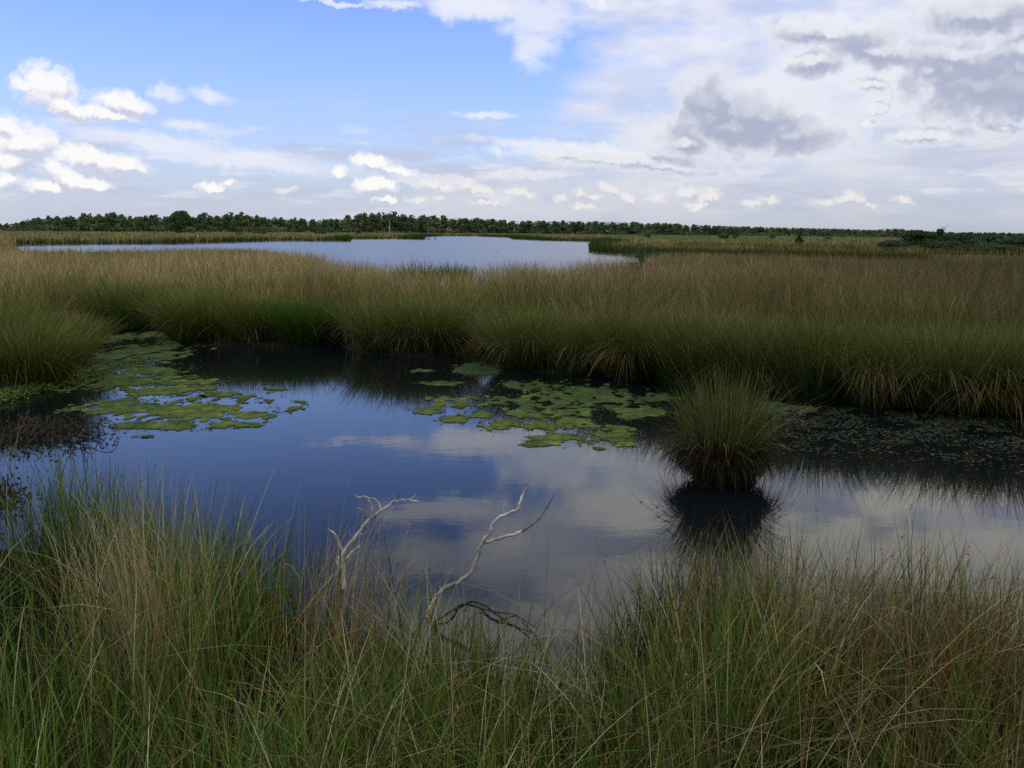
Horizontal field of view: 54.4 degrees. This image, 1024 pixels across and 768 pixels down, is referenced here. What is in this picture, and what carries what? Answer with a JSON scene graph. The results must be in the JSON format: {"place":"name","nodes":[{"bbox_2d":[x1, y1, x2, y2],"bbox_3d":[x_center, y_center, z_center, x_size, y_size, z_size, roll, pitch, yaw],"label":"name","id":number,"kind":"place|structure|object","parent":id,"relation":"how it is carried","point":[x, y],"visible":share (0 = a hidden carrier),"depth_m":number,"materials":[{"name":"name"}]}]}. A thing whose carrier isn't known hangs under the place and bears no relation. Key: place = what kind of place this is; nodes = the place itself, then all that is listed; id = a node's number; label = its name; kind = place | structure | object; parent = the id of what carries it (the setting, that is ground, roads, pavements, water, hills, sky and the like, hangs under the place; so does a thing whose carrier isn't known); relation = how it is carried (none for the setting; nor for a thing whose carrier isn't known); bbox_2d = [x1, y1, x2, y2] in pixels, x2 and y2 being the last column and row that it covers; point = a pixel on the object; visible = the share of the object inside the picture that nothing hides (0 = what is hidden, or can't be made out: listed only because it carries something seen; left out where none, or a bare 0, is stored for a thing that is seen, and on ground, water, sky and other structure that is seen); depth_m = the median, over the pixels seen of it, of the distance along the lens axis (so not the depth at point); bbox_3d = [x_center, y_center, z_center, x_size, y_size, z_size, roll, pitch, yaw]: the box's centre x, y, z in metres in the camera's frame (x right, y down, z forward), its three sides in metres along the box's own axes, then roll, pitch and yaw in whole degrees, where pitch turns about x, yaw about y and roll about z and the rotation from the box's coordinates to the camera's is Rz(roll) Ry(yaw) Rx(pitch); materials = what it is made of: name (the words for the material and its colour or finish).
{"place":"outdoors","nodes":[
{"label":"outdoors","id":0,"kind":"place"},
{"bbox_2d":[17,236,662,279],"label":"lake water","id":1,"kind":"structure","parent":0,"point":[465,250],"depth_m":98.04,"materials":[{"name":"liquid"}]},
{"bbox_2d":[0,330,1023,706],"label":"pond water","id":2,"kind":"structure","parent":0,"point":[358,428],"depth_m":7.91,"materials":[{"name":"liquid"}]},
{"bbox_2d":[0,454,40,504],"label":"twig heap","id":3,"kind":"object","parent":2,"relation":"on","point":[9,490],"visible":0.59,"depth_m":7.35,"materials":[{"name":"brown wood"}]},
{"bbox_2d":[0,393,120,452],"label":"twig heap","id":4,"kind":"object","parent":2,"relation":"on","point":[38,431],"visible":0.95,"depth_m":9.57,"materials":[{"name":"brown wood"}]},
{"bbox_2d":[52,403,107,436],"bbox_3d":[-4.205,0.353,9.678,0.544,0.391,0.285,0,9,0],"label":"twig cluster","id":5,"kind":"object","parent":2,"relation":"in","point":[69,422],"visible":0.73,"depth_m":9.67,"materials":[{"name":"brown wood"}]},
{"bbox_2d":[43,373,173,392],"bbox_3d":[-5.259,-0.023,12.941,1.189,0.014,1.686,4,9,22],"label":"algae mat","id":6,"kind":"object","parent":2,"relation":"on","point":[113,381],"visible":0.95,"depth_m":12.99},
{"bbox_2d":[56,397,166,416],"bbox_3d":[-4.520,0.259,11.165,0.985,0.008,1.140,7,11,37],"label":"algae mat","id":7,"kind":"object","parent":2,"relation":"on","point":[125,404],"visible":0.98,"depth_m":11.19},
{"bbox_2d":[102,331,164,342],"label":"algae mat","id":8,"kind":"object","parent":2,"relation":"on","point":[130,336],"visible":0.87,"depth_m":18.42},
{"bbox_2d":[114,421,153,428],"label":"algae mat","id":9,"kind":"object","parent":2,"relation":"on","point":[130,425],"visible":0.84,"depth_m":10.14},
{"bbox_2d":[92,341,193,367],"bbox_3d":[-5.911,-0.488,15.935,1.660,0.010,3.939,0,9,0],"label":"algae mat","id":10,"kind":"object","parent":2,"relation":"on","point":[115,354],"visible":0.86,"depth_m":15.81,"materials":[{"name":"plant"}]},
{"bbox_2d":[119,367,178,375],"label":"algae mat","id":11,"kind":"object","parent":2,"relation":"on","point":[159,370],"visible":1,"depth_m":14.04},
{"bbox_2d":[136,420,195,430],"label":"algae mat","id":12,"kind":"object","parent":2,"relation":"on","point":[182,425],"visible":0.99,"depth_m":10.15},
{"bbox_2d":[123,384,216,396],"bbox_3d":[-4.267,0.065,12.422,1.175,0.013,0.761,-7,12,-41],"label":"algae mat","id":13,"kind":"object","parent":2,"relation":"on","point":[178,389],"visible":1,"depth_m":12.38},
{"bbox_2d":[154,375,218,384],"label":"algae mat","id":14,"kind":"object","parent":2,"relation":"on","point":[202,381],"visible":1,"depth_m":13.09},
{"bbox_2d":[124,399,275,422],"bbox_3d":[-3.449,0.315,10.864,1.291,0.008,1.931,-8,12,-43],"label":"algae mat","id":15,"kind":"object","parent":2,"relation":"on","point":[203,411],"visible":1,"depth_m":10.91,"materials":[{"name":"plant"}]},
{"bbox_2d":[204,391,239,396],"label":"algae mat","id":16,"kind":"object","parent":2,"relation":"on","point":[223,394],"visible":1,"depth_m":12.13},
{"bbox_2d":[209,421,261,427],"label":"algae mat","id":17,"kind":"object","parent":2,"relation":"on","point":[225,424],"visible":1,"depth_m":10.23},
{"bbox_2d":[329,493,418,589],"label":"dead branch","id":18,"kind":"object","parent":2,"relation":"on","point":[343,552],"visible":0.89,"depth_m":5.58,"materials":[{"name":"grey wood"}]},
{"bbox_2d":[69,336,775,443],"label":"algae flecks","id":19,"kind":"object","parent":2,"relation":"on","point":[242,398],"visible":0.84,"depth_m":11.90,"materials":[{"name":"plant"}]},
{"bbox_2d":[413,407,442,413],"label":"algae mat","id":20,"kind":"object","parent":2,"relation":"on","point":[425,410],"visible":1,"depth_m":11.10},
{"bbox_2d":[48,331,828,449],"bbox_3d":[-3.422,-0.119,13.703,13.827,0.024,6.451,8,12,42],"label":"loose algae","id":21,"kind":"object","parent":2,"relation":"on","point":[525,423],"visible":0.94,"depth_m":11.19,"materials":[{"name":"green plant"}]},
{"bbox_2d":[420,381,463,385],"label":"algae mat","id":22,"kind":"object","parent":2,"relation":"on","point":[438,383],"visible":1,"depth_m":13.11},
{"bbox_2d":[440,415,468,422],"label":"algae mat","id":23,"kind":"object","parent":2,"relation":"on","point":[454,418],"visible":1,"depth_m":10.63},
{"bbox_2d":[431,396,478,407],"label":"algae mat","id":24,"kind":"object","parent":2,"relation":"on","point":[460,403],"visible":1,"depth_m":11.68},
{"bbox_2d":[452,362,501,375],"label":"algae mat","id":25,"kind":"object","parent":2,"relation":"on","point":[475,369],"visible":1,"depth_m":14.42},
{"bbox_2d":[469,411,492,417],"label":"algae mat","id":26,"kind":"object","parent":2,"relation":"on","point":[479,414],"visible":1,"depth_m":10.89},
{"bbox_2d":[426,477,553,616],"bbox_3d":[-0.123,0.883,5.257,0.703,0.777,0.075,-2,9,-14],"label":"dead branch","id":27,"kind":"object","parent":2,"relation":"on","point":[478,554],"visible":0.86,"depth_m":5.25,"materials":[{"name":"grey wood"}]},
{"bbox_2d":[434,601,550,668],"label":"sunken branch","id":28,"kind":"object","parent":2,"relation":"on","point":[488,609],"visible":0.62,"depth_m":5.22,"materials":[{"name":"brown wood"}]},
{"bbox_2d":[476,418,522,430],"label":"algae mat","id":29,"kind":"object","parent":2,"relation":"on","point":[501,423],"visible":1,"depth_m":10.35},
{"bbox_2d":[506,409,545,418],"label":"algae mat","id":30,"kind":"object","parent":2,"relation":"on","point":[519,413],"visible":1,"depth_m":10.95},
{"bbox_2d":[502,381,550,391],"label":"algae mat","id":31,"kind":"object","parent":2,"relation":"on","point":[516,385],"visible":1,"depth_m":12.95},
{"bbox_2d":[486,393,579,411],"bbox_3d":[0.232,0.200,11.809,1.080,0.008,1.401,6,10,31],"label":"algae mat","id":32,"kind":"object","parent":2,"relation":"on","point":[523,402],"visible":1,"depth_m":11.70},
{"bbox_2d":[520,441,551,446],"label":"algae mat","id":33,"kind":"object","parent":2,"relation":"on","point":[534,443],"visible":1,"depth_m":9.40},
{"bbox_2d":[522,421,556,429],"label":"algae mat","id":34,"kind":"object","parent":2,"relation":"on","point":[543,425],"visible":1,"depth_m":10.28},
{"bbox_2d":[94,395,1023,584],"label":"floating scum","id":35,"kind":"object","parent":2,"relation":"on","point":[907,412],"visible":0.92,"depth_m":10.25,"materials":[{"name":"green plant"}]},
{"bbox_2d":[526,431,599,444],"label":"algae mat","id":36,"kind":"object","parent":2,"relation":"on","point":[553,438],"visible":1,"depth_m":9.68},
{"bbox_2d":[541,408,591,417],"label":"algae mat","id":37,"kind":"object","parent":2,"relation":"on","point":[585,412],"visible":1,"depth_m":11.06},
{"bbox_2d":[555,416,600,427],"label":"algae mat","id":38,"kind":"object","parent":2,"relation":"on","point":[568,422],"visible":1,"depth_m":10.48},
{"bbox_2d":[538,384,633,410],"bbox_3d":[0.901,0.146,12.194,1.194,0.009,1.953,0,9,0],"label":"algae mat","id":39,"kind":"object","parent":2,"relation":"on","point":[587,394],"visible":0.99,"depth_m":12.20,"materials":[{"name":"plant"}]},
{"bbox_2d":[585,425,637,446],"bbox_3d":[1.003,0.504,9.871,0.544,0.010,1.072,0,9,0],"label":"algae mat","id":40,"kind":"object","parent":2,"relation":"on","point":[617,435],"visible":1,"depth_m":9.87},
{"bbox_2d":[607,405,665,419],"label":"algae mat","id":41,"kind":"object","parent":2,"relation":"on","point":[641,411],"visible":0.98,"depth_m":11.10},
{"bbox_2d":[636,393,678,400],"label":"algae mat","id":42,"kind":"object","parent":2,"relation":"on","point":[659,396],"visible":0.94,"depth_m":12.11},
{"bbox_2d":[623,349,833,493],"bbox_3d":[1.698,0.286,8.198,2.104,1.243,2.152,5,10,27],"label":"rush tussock","id":43,"kind":"object","parent":2,"relation":"in","point":[725,456],"visible":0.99,"depth_m":7.91,"materials":[{"name":"green plant"}]},
{"bbox_2d":[734,402,818,413],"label":"algae mat","id":44,"kind":"object","parent":2,"relation":"on","point":[779,406],"visible":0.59,"depth_m":11.43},
{"bbox_2d":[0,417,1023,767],"bbox_3d":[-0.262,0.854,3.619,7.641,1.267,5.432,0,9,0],"label":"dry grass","id":45,"kind":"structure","parent":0,"point":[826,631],"depth_m":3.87,"materials":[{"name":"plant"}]},
{"bbox_2d":[0,244,1023,307],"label":"marsh grass","id":46,"kind":"structure","parent":0,"point":[152,265],"depth_m":32.05,"materials":[{"name":"plant"}]},
{"bbox_2d":[0,230,1023,767],"bbox_3d":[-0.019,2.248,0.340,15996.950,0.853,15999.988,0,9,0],"label":"ground","id":47,"kind":"structure","parent":0,"point":[268,342],"depth_m":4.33,"materials":[{"name":"plant"}]},
{"bbox_2d":[0,288,89,338],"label":"grass tussock","id":48,"kind":"object","parent":47,"relation":"on","point":[29,317],"depth_m":13.54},
{"bbox_2d":[0,308,120,385],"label":"grass tussock","id":49,"kind":"object","parent":47,"relation":"on","point":[52,357],"depth_m":12.31,"materials":[{"name":"plant"}]},
{"bbox_2d":[0,360,133,403],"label":"bank moss","id":50,"kind":"object","parent":47,"relation":"on","point":[15,392],"visible":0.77,"depth_m":12.41,"materials":[{"name":"green plant"}]},
{"bbox_2d":[11,303,141,362],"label":"grass tussock","id":51,"kind":"object","parent":47,"relation":"on","point":[78,322],"depth_m":14.52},
{"bbox_2d":[81,217,89,230],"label":"tree","id":52,"kind":"object","parent":47,"relation":"on","point":[85,221],"visible":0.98,"depth_m":431.69,"materials":[{"name":"green plant"}]},
{"bbox_2d":[95,214,106,228],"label":"tree","id":53,"kind":"object","parent":47,"relation":"on","point":[101,220],"visible":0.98,"depth_m":434.67,"materials":[{"name":"green plant"}]},
{"bbox_2d":[103,213,112,226],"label":"tree","id":54,"kind":"object","parent":47,"relation":"on","point":[108,221],"visible":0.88,"depth_m":438.40,"materials":[{"name":"green plant"}]},
{"bbox_2d":[111,213,122,225],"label":"pine tree","id":55,"kind":"object","parent":47,"relation":"on","point":[115,220],"visible":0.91,"depth_m":441.32,"materials":[{"name":"green plant"}]},
{"bbox_2d":[48,269,197,329],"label":"grass tussock","id":56,"kind":"object","parent":47,"relation":"on","point":[113,303],"depth_m":19.52,"materials":[{"name":"plant"}]},
{"bbox_2d":[139,215,151,229],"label":"tree","id":57,"kind":"object","parent":47,"relation":"on","point":[143,223],"visible":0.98,"depth_m":455.97,"materials":[{"name":"green plant"}]},
{"bbox_2d":[168,210,191,232],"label":"tree","id":58,"kind":"object","parent":47,"relation":"on","point":[178,221],"visible":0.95,"depth_m":368.18,"materials":[{"name":"green plant"}]},
{"bbox_2d":[120,278,276,343],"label":"grass tussock","id":59,"kind":"object","parent":47,"relation":"on","point":[179,323],"depth_m":17.34,"materials":[{"name":"plant"}]},
{"bbox_2d":[196,214,204,229],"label":"tree","id":60,"kind":"object","parent":47,"relation":"on","point":[200,220],"visible":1,"depth_m":485.34,"materials":[{"name":"green plant"}]},
{"bbox_2d":[211,215,223,227],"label":"pine tree","id":61,"kind":"object","parent":47,"relation":"on","point":[216,221],"visible":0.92,"depth_m":500.25,"materials":[{"name":"green plant"}]},
{"bbox_2d":[227,217,236,229],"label":"tree","id":62,"kind":"object","parent":47,"relation":"on","point":[232,223],"visible":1,"depth_m":506.23,"materials":[{"name":"green plant"}]},
{"bbox_2d":[174,288,306,342],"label":"grass tussock","id":63,"kind":"object","parent":47,"relation":"on","point":[243,322],"depth_m":17.14,"materials":[{"name":"plant"}]},
{"bbox_2d":[249,227,267,233],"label":"bush","id":64,"kind":"object","parent":47,"relation":"on","point":[256,230],"visible":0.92,"depth_m":362.67,"materials":[{"name":"green plant"}]},
{"bbox_2d":[224,288,354,344],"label":"grass tussock","id":65,"kind":"object","parent":47,"relation":"on","point":[291,328],"depth_m":17.12,"materials":[{"name":"plant"}]},
{"bbox_2d":[293,293,406,343],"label":"grass tussock","id":66,"kind":"object","parent":47,"relation":"on","point":[334,338],"depth_m":17.31,"materials":[{"name":"plant"}]},
{"bbox_2d":[358,212,369,229],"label":"tree","id":67,"kind":"object","parent":47,"relation":"on","point":[364,219],"visible":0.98,"depth_m":582.78,"materials":[{"name":"green plant"}]},
{"bbox_2d":[369,213,380,229],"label":"pine tree","id":68,"kind":"object","parent":47,"relation":"on","point":[373,222],"visible":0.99,"depth_m":588.08,"materials":[{"name":"green plant"}]},
{"bbox_2d":[374,212,382,231],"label":"tree","id":69,"kind":"object","parent":47,"relation":"on","point":[379,223],"visible":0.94,"depth_m":589.85,"materials":[{"name":"green plant"}]},
{"bbox_2d":[384,215,393,230],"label":"tree","id":70,"kind":"object","parent":47,"relation":"on","point":[387,221],"visible":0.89,"depth_m":602.13,"materials":[{"name":"green plant"}]},
{"bbox_2d":[323,290,460,353],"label":"grass tussock","id":71,"kind":"object","parent":47,"relation":"on","point":[361,324],"depth_m":16.07,"materials":[{"name":"plant"}]},
{"bbox_2d":[398,214,410,232],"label":"tree","id":72,"kind":"object","parent":47,"relation":"on","point":[403,218],"visible":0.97,"depth_m":604.71,"materials":[{"name":"green plant"}]},
{"bbox_2d":[411,219,420,230],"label":"tree","id":73,"kind":"object","parent":47,"relation":"on","point":[416,224],"visible":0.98,"depth_m":614.44,"materials":[{"name":"green plant"}]},
{"bbox_2d":[382,256,457,283],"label":"grass tussock","id":74,"kind":"object","parent":47,"relation":"on","point":[421,271],"depth_m":28.69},
{"bbox_2d":[422,219,431,232],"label":"tree","id":75,"kind":"object","parent":47,"relation":"on","point":[426,225],"visible":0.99,"depth_m":616.00,"materials":[{"name":"green plant"}]},
{"bbox_2d":[360,284,509,358],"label":"grass tussock","id":76,"kind":"object","parent":47,"relation":"on","point":[445,330],"depth_m":15.94,"materials":[{"name":"plant"}]},
{"bbox_2d":[425,255,479,290],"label":"grass tussock","id":77,"kind":"object","parent":47,"relation":"on","point":[464,267],"depth_m":30.24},
{"bbox_2d":[456,218,465,232],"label":"tree","id":78,"kind":"object","parent":47,"relation":"on","point":[461,225],"visible":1,"depth_m":625.74,"materials":[{"name":"green plant"}]},
{"bbox_2d":[466,220,476,231],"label":"tree","id":79,"kind":"object","parent":47,"relation":"on","point":[470,226],"visible":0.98,"depth_m":632.98,"materials":[{"name":"green plant"}]},
{"bbox_2d":[4,233,955,260],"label":"shore rushes","id":80,"kind":"object","parent":47,"relation":"on","point":[596,245],"visible":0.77,"depth_m":110.38,"materials":[{"name":"green plant"}]},
{"bbox_2d":[439,294,536,339],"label":"grass tussock","id":81,"kind":"object","parent":47,"relation":"on","point":[487,305],"depth_m":17.94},
{"bbox_2d":[498,220,508,233],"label":"tree","id":82,"kind":"object","parent":47,"relation":"on","point":[503,223],"visible":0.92,"depth_m":650.94,"materials":[{"name":"green plant"}]},
{"bbox_2d":[0,230,1016,245],"bbox_3d":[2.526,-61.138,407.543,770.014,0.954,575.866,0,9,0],"label":"grass","id":83,"kind":"structure","parent":47,"relation":"on","point":[316,236],"depth_m":269.57,"materials":[{"name":"plant"}]},
{"bbox_2d":[0,261,1023,390],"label":"marsh grass","id":84,"kind":"structure","parent":47,"relation":"on","point":[797,295],"depth_m":18.86,"materials":[{"name":"plant"}]},
{"bbox_2d":[0,216,1023,237],"bbox_3d":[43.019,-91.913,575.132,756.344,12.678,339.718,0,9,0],"label":"forest","id":85,"kind":"object","parent":47,"relation":"on","point":[92,227],"visible":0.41,"depth_m":598.23,"materials":[{"name":"green plant"}]},
{"bbox_2d":[0,235,1023,256],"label":"grass","id":86,"kind":"structure","parent":47,"relation":"on","point":[940,252],"depth_m":104.01,"materials":[{"name":"plant"}]},
{"bbox_2d":[452,295,611,370],"bbox_3d":[0.413,-0.761,14.689,3.155,1.182,3.111,0,9,0],"label":"grass tussock","id":87,"kind":"object","parent":47,"relation":"on","point":[504,350],"depth_m":14.41,"materials":[{"name":"plant"}]},
{"bbox_2d":[551,221,559,233],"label":"tree","id":88,"kind":"object","parent":47,"relation":"on","point":[555,224],"visible":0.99,"depth_m":642.73,"materials":[{"name":"green plant"}]},
{"bbox_2d":[487,311,650,375],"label":"grass tussock","id":89,"kind":"object","parent":47,"relation":"on","point":[569,358],"depth_m":13.90,"materials":[{"name":"plant"}]},
{"bbox_2d":[588,221,598,233],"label":"tree","id":90,"kind":"object","parent":47,"relation":"on","point":[594,226],"visible":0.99,"depth_m":638.23,"materials":[{"name":"green plant"}]},
{"bbox_2d":[625,243,647,275],"bbox_3d":[3.837,-3.548,30.570,0.840,1.577,0.619,6,10,30],"label":"birch sapling","id":91,"kind":"object","parent":47,"relation":"on","point":[641,248],"visible":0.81,"depth_m":30.52,"materials":[{"name":"plant"}]},
{"bbox_2d":[533,292,746,385],"bbox_3d":[1.764,-0.617,13.583,3.266,1.255,3.242,0,9,0],"label":"grass tussock","id":92,"kind":"object","parent":47,"relation":"on","point":[626,368],"depth_m":13.30,"materials":[{"name":"plant"}]},
{"bbox_2d":[580,293,787,387],"bbox_3d":[2.486,-0.581,13.216,3.249,1.309,4.037,-6,11,-38],"label":"grass tussock","id":93,"kind":"object","parent":47,"relation":"on","point":[686,360],"depth_m":12.84,"materials":[{"name":"plant"}]},
{"bbox_2d":[718,227,730,238],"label":"tree","id":94,"kind":"object","parent":47,"relation":"on","point":[721,235],"visible":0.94,"depth_m":289.56,"materials":[{"name":"green plant"}]},
{"bbox_2d":[646,302,846,394],"bbox_3d":[3.357,-0.475,12.755,3.644,1.253,3.274,0,9,0],"label":"grass tussock","id":95,"kind":"object","parent":47,"relation":"on","point":[739,361],"depth_m":12.37,"materials":[{"name":"plant"}]},
{"bbox_2d":[707,296,950,403],"bbox_3d":[3.868,-0.409,12.103,3.584,1.403,3.639,-2,9,-17],"label":"grass tussock","id":96,"kind":"object","parent":47,"relation":"on","point":[815,388],"depth_m":11.69,"materials":[{"name":"plant"}]},
{"bbox_2d":[775,318,1005,413],"bbox_3d":[4.377,-0.215,11.443,2.855,1.158,3.616,0,9,0],"label":"grass tussock","id":97,"kind":"object","parent":47,"relation":"on","point":[877,390],"depth_m":11.29,"materials":[{"name":"plant"}]},
{"bbox_2d":[877,240,909,250],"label":"bush","id":98,"kind":"object","parent":47,"relation":"on","point":[891,243],"visible":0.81,"depth_m":108.54,"materials":[{"name":"green plant"}]},
{"bbox_2d":[897,229,944,249],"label":"bush","id":99,"kind":"object","parent":47,"relation":"on","point":[915,238],"visible":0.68,"depth_m":112.91,"materials":[{"name":"green plant"}]},
{"bbox_2d":[823,305,1023,424],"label":"grass tussock","id":100,"kind":"object","parent":47,"relation":"on","point":[962,406],"depth_m":11.03,"materials":[{"name":"plant"}]},
{"bbox_2d":[922,240,975,253],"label":"bush","id":101,"kind":"object","parent":47,"relation":"on","point":[948,244],"visible":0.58,"depth_m":97.26,"materials":[{"name":"green plant"}]},
{"bbox_2d":[881,306,1023,428],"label":"grass tussock","id":102,"kind":"object","parent":47,"relation":"on","point":[1016,389],"depth_m":10.81,"materials":[{"name":"plant"}]},
{"bbox_2d":[940,232,983,243],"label":"bush","id":103,"kind":"object","parent":47,"relation":"on","point":[961,237],"visible":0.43,"depth_m":108.99,"materials":[{"name":"green plant"}]},
{"bbox_2d":[964,234,1004,245],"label":"bush","id":104,"kind":"object","parent":47,"relation":"on","point":[986,238],"visible":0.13,"depth_m":105.42,"materials":[{"name":"green plant"}]},
{"bbox_2d":[960,242,1023,254],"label":"bush","id":105,"kind":"object","parent":47,"relation":"on","point":[986,246],"visible":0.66,"depth_m":93.03,"materials":[{"name":"green plant"}]},
{"bbox_2d":[990,236,1023,252],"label":"bush","id":106,"kind":"object","parent":47,"relation":"on","point":[1017,240],"visible":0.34,"depth_m":100.34,"materials":[{"name":"green plant"}]},
{"bbox_2d":[0,245,1023,267],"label":"grass","id":107,"kind":"structure","parent":0,"point":[265,252],"depth_m":71.17,"materials":[{"name":"plant"}]},
{"bbox_2d":[0,0,1023,233],"label":"sky","id":108,"kind":"structure","parent":0,"point":[872,115],"materials":[{"name":"blue"}]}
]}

